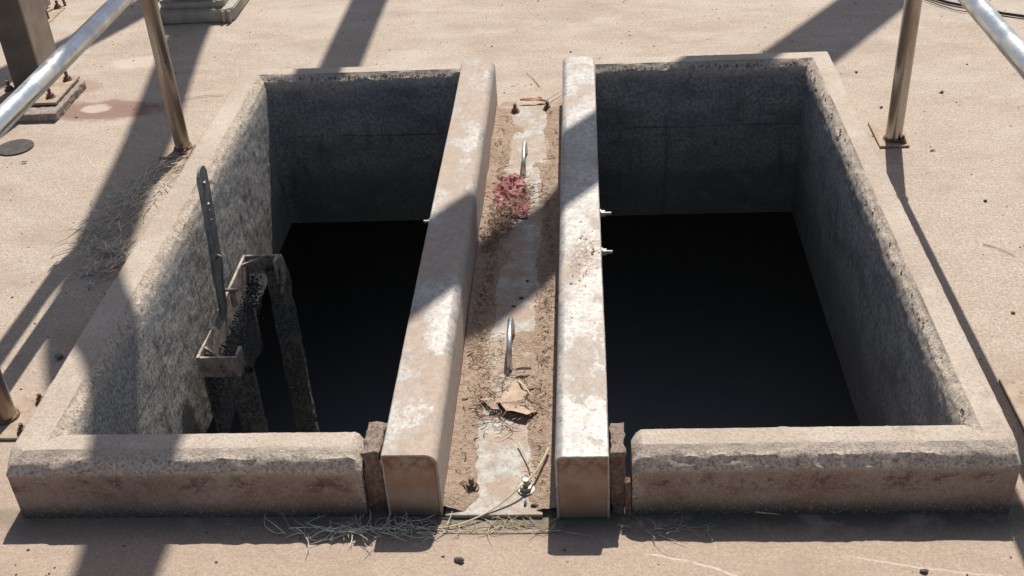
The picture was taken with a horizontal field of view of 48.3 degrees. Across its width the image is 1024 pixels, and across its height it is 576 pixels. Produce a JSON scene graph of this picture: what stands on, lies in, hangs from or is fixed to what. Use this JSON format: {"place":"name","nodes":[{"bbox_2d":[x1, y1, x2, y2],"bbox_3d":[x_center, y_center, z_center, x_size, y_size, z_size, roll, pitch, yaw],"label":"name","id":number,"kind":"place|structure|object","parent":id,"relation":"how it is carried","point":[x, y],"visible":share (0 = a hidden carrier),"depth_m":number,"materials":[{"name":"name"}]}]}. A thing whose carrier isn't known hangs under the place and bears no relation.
{"place":"outdoors","nodes":[
{"label":"outdoors","id":0,"kind":"place"},
{"bbox_2d":[0,0,1023,575],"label":"ground","id":1,"kind":"structure","parent":0,"point":[54,180],"depth_m":3.19,"materials":[{"name":"concrete"}]},
{"bbox_2d":[0,139,33,155],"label":"drain cover","id":2,"kind":"object","parent":1,"relation":"on","point":[14,147],"visible":1,"depth_m":3.64,"materials":[{"name":"metal"}]},
{"bbox_2d":[3,80,86,122],"bbox_3d":[-1.640,-0.636,3.921,0.273,0.044,0.286,-1,33,4],"label":"grout pad","id":3,"kind":"object","parent":1,"relation":"on","point":[47,113],"visible":0.46,"depth_m":3.83,"materials":[{"name":"grey concrete"}]},
{"bbox_2d":[0,0,79,104],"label":"steel column","id":4,"kind":"structure","parent":3,"relation":"on","point":[27,42],"depth_m":3.86,"materials":[{"name":"brown metal"}]},
{"bbox_2d":[43,0,64,22],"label":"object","id":5,"kind":"structure","parent":1,"relation":"on","point":[55,11],"depth_m":4.73,"materials":[{"name":"beige concrete"}]},
{"bbox_2d":[54,353,63,358],"bbox_3d":[-1.056,0.160,2.664,0.020,0.013,0.015,-21,37,-24],"label":"pebble","id":6,"kind":"object","parent":1,"relation":"on","point":[59,356],"visible":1,"depth_m":2.66,"materials":[{"name":"grey stone"}]},
{"bbox_2d":[0,0,194,439],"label":"railing","id":7,"kind":"object","parent":1,"relation":"on","point":[16,413],"visible":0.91,"depth_m":2.82,"materials":[{"name":"metal"}]},
{"bbox_2d":[64,233,139,284],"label":"straw litter","id":8,"kind":"object","parent":1,"relation":"on","point":[113,246],"visible":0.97,"depth_m":3.01,"materials":[{"name":"grey plant"}]},
{"bbox_2d":[48,156,184,271],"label":"straw litter","id":9,"kind":"object","parent":1,"relation":"on","point":[147,184],"visible":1,"depth_m":3.25,"materials":[{"name":"grey plant"}]},
{"bbox_2d":[156,147,195,181],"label":"straw litter","id":10,"kind":"object","parent":1,"relation":"on","point":[176,166],"visible":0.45,"depth_m":3.44,"materials":[{"name":"beige plant"}]},
{"bbox_2d":[146,95,208,105],"bbox_3d":[-1.112,-0.643,3.889,0.260,0.004,0.017,-10,34,-9],"label":"grass stem","id":11,"kind":"object","parent":1,"relation":"on","point":[182,98],"visible":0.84,"depth_m":3.89,"materials":[{"name":"beige plant"}]},
{"bbox_2d":[158,0,247,23],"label":"machine base","id":12,"kind":"object","parent":1,"relation":"on","point":[187,11],"visible":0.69,"depth_m":4.51,"materials":[{"name":"concrete"}]},
{"bbox_2d":[6,63,461,517],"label":"concrete curb","id":13,"kind":"structure","parent":1,"relation":"on","point":[118,423],"depth_m":2.80,"materials":[{"name":"grey concrete"}]},
{"bbox_2d":[196,166,319,432],"bbox_3d":[-0.683,0.513,3.369,0.138,1.969,0.494,-1,33,4],"label":"ladder","id":14,"kind":"object","parent":13,"relation":"hanging from","point":[230,351],"visible":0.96,"depth_m":3.11,"materials":[{"name":"metal"}]},
{"bbox_2d":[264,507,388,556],"bbox_3d":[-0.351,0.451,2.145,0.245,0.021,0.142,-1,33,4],"label":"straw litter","id":15,"kind":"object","parent":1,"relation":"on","point":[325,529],"visible":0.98,"depth_m":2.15,"materials":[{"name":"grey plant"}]},
{"bbox_2d":[283,510,452,549],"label":"straw litter","id":16,"kind":"object","parent":1,"relation":"on","point":[380,528],"visible":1,"depth_m":2.14,"materials":[{"name":"grey plant"}]},
{"bbox_2d":[454,557,464,562],"bbox_3d":[-0.095,0.493,2.074,0.021,0.017,0.012,8,35,17],"label":"pebble","id":17,"kind":"object","parent":1,"relation":"on","point":[459,559],"visible":1,"depth_m":2.07,"materials":[{"name":"grey stone"}]},
{"bbox_2d":[395,526,560,531],"bbox_3d":[-0.065,0.451,2.130,0.310,0.005,0.008,0,34,5],"label":"grass stem","id":18,"kind":"object","parent":1,"relation":"on","point":[487,531],"visible":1,"depth_m":2.13,"materials":[{"name":"plant"}]},
{"bbox_2d":[432,447,549,528],"bbox_3d":[-0.022,0.393,2.190,0.293,0.030,0.053,-27,40,-31],"label":"grass stem","id":19,"kind":"object","parent":1,"relation":"on","point":[530,477],"visible":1,"depth_m":2.17,"materials":[{"name":"beige plant"}]},
{"bbox_2d":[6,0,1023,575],"bbox_3d":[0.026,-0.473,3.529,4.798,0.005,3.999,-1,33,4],"label":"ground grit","id":20,"kind":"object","parent":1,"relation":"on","point":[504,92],"visible":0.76,"depth_m":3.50,"materials":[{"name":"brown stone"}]},
{"bbox_2d":[446,513,592,539],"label":"straw litter","id":21,"kind":"object","parent":1,"relation":"on","point":[493,523],"visible":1,"depth_m":2.13,"materials":[{"name":"beige plant"}]},
{"bbox_2d":[625,477,631,515],"bbox_3d":[0.217,0.394,2.133,0.012,0.096,0.018,-1,33,4],"label":"mortar strip","id":22,"kind":"object","parent":1,"relation":"on","point":[628,510],"visible":1,"depth_m":2.12,"materials":[{"name":"brown concrete"}]},
{"bbox_2d":[621,514,724,549],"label":"straw litter","id":23,"kind":"object","parent":1,"relation":"on","point":[671,528],"visible":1,"depth_m":2.10,"materials":[{"name":"grey plant"}]},
{"bbox_2d":[755,511,779,514],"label":"grass stem","id":24,"kind":"object","parent":1,"relation":"on","point":[766,512],"visible":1,"depth_m":2.11,"materials":[{"name":"plant"}]},
{"bbox_2d":[595,51,1020,514],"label":"concrete curb","id":25,"kind":"structure","parent":1,"relation":"on","point":[680,137],"depth_m":2.77,"materials":[{"name":"grey concrete"}]},
{"bbox_2d":[268,61,964,421],"bbox_3d":[0.465,-0.447,3.200,2.404,0.018,1.181,29,45,39],"label":"loose grit","id":26,"kind":"object","parent":25,"relation":"on","point":[642,71],"visible":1,"depth_m":3.55,"materials":[{"name":"gravel"}]},
{"bbox_2d":[920,569,928,572],"bbox_3d":[0.720,0.494,1.994,0.015,0.006,0.009,-1,33,4],"label":"pebble","id":27,"kind":"object","parent":1,"relation":"on","point":[924,570],"visible":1,"depth_m":1.99,"materials":[{"name":"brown stone"}]},
{"bbox_2d":[925,0,966,11],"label":"wire","id":28,"kind":"object","parent":1,"relation":"on","point":[945,6],"visible":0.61,"depth_m":4.23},
{"bbox_2d":[868,0,1023,430],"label":"railing","id":29,"kind":"object","parent":1,"relation":"on","point":[1005,38],"visible":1,"depth_m":3.13,"materials":[{"name":"metal"}]},
{"bbox_2d":[936,0,1023,17],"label":"cable","id":30,"kind":"object","parent":1,"relation":"on","point":[999,11],"visible":0.56,"depth_m":4.14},
{"bbox_3d":[0.028,0.076,3.052,0.411,0.381,1.861,-1,33,4],"label":"concrete beam","id":31,"kind":"object","parent":1,"relation":"on","visible":0},
{"bbox_2d":[380,60,497,515],"bbox_3d":[-0.157,-0.145,2.908,0.132,0.155,1.863,-1,33,4],"label":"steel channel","id":32,"kind":"object","parent":31,"relation":"on","point":[415,452],"visible":0.96,"depth_m":2.48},
{"bbox_2d":[360,421,388,511],"bbox_3d":[-0.255,0.348,2.189,0.044,0.169,0.095,-1,33,4],"label":"mortar plug","id":33,"kind":"object","parent":32,"relation":"attached to","point":[371,450],"visible":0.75,"depth_m":2.15,"materials":[{"name":"concrete"}]},
{"bbox_2d":[445,100,555,517],"bbox_3d":[0.005,-0.108,2.902,0.185,0.083,1.839,-1,33,4],"label":"floor plate","id":34,"kind":"object","parent":31,"relation":"on","point":[501,465],"visible":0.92,"depth_m":2.59,"materials":[{"name":"metal"}]},
{"bbox_2d":[495,379,536,414],"bbox_3d":[0.006,0.236,2.418,0.077,0.019,0.126,-20,37,-23],"label":"dry leaf","id":35,"kind":"object","parent":34,"relation":"on","point":[511,398],"visible":1,"depth_m":2.41,"materials":[{"name":"beige plant"}]},
{"bbox_2d":[517,380,532,397],"bbox_3d":[0.027,0.213,2.446,0.007,0.012,0.070,-17,36,-20],"label":"grass stem","id":36,"kind":"object","parent":35,"relation":"on","point":[521,383],"visible":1,"depth_m":2.44,"materials":[{"name":"plant"}]},
{"bbox_2d":[518,442,531,471],"bbox_3d":[0.027,0.336,2.271,0.005,0.004,0.095,-11,34,-11],"label":"grass stem","id":37,"kind":"object","parent":34,"relation":"on","point":[524,455],"visible":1,"depth_m":2.27,"materials":[{"name":"plant"}]},
{"bbox_2d":[443,98,561,510],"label":"dirt","id":38,"kind":"structure","parent":31,"relation":"on","point":[458,496],"depth_m":2.61,"materials":[{"name":"brown soil"}]},
{"bbox_2d":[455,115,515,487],"bbox_3d":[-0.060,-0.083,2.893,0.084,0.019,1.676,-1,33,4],"label":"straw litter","id":39,"kind":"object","parent":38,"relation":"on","point":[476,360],"visible":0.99,"depth_m":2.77,"materials":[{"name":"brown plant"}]},
{"bbox_2d":[463,329,524,374],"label":"straw litter","id":40,"kind":"object","parent":38,"relation":"on","point":[500,345],"visible":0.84,"depth_m":2.57,"materials":[{"name":"brown plant"}]},
{"bbox_2d":[484,172,530,217],"bbox_3d":[-0.022,-0.274,3.176,0.147,0.036,0.268,-1,33,4],"label":"rag","id":41,"kind":"object","parent":38,"relation":"on","point":[507,184],"visible":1,"depth_m":3.16,"materials":[{"name":"pink fabric"}]},
{"bbox_2d":[462,368,553,439],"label":"straw litter","id":42,"kind":"object","parent":38,"relation":"on","point":[492,410],"visible":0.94,"depth_m":2.41,"materials":[{"name":"brown plant"}]},
{"bbox_2d":[481,397,500,408],"bbox_3d":[-0.046,0.244,2.413,0.017,0.012,0.054,-26,40,-30],"label":"dry leaf","id":43,"kind":"object","parent":42,"relation":"on","point":[493,404],"visible":1,"depth_m":2.41,"materials":[{"name":"beige plant"}]},
{"bbox_2d":[476,176,544,253],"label":"straw litter","id":44,"kind":"object","parent":38,"relation":"on","point":[503,222],"visible":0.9,"depth_m":3.06,"materials":[{"name":"brown plant"}]},
{"bbox_2d":[516,367,530,369],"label":"dry leaf","id":45,"kind":"object","parent":38,"relation":"on","point":[524,368],"visible":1,"depth_m":2.50,"materials":[{"name":"brown plant"}]},
{"bbox_2d":[520,97,545,101],"bbox_3d":[0.068,-0.610,3.707,0.084,0.010,0.021,-1,33,4],"label":"dry leaf","id":46,"kind":"object","parent":38,"relation":"on","point":[532,99],"visible":0.98,"depth_m":3.71,"materials":[{"name":"brown plant"}]},
{"bbox_2d":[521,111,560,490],"bbox_3d":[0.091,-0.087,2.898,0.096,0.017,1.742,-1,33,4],"label":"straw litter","id":47,"kind":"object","parent":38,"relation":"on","point":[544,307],"visible":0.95,"depth_m":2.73,"materials":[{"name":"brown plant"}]},
{"bbox_2d":[555,56,611,517],"bbox_3d":[0.186,-0.151,2.884,0.129,0.155,1.879,-1,33,4],"label":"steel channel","id":48,"kind":"object","parent":31,"relation":"on","point":[582,479],"visible":1,"depth_m":2.42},
{"bbox_2d":[570,221,599,322],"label":"crumbs","id":49,"kind":"object","parent":48,"relation":"on","point":[584,265],"visible":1,"depth_m":2.63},
{"bbox_2d":[609,422,625,513],"bbox_3d":[0.198,0.343,2.151,0.032,0.166,0.091,-1,33,4],"label":"mortar plug","id":50,"kind":"object","parent":48,"relation":"attached to","point":[617,451],"visible":0.98,"depth_m":2.11,"materials":[{"name":"brown concrete"}]},
{"bbox_2d":[205,211,859,502],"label":"water","id":51,"kind":"structure","parent":0,"point":[714,320],"depth_m":4.82,"materials":[{"name":"grey liquid"}]}
]}

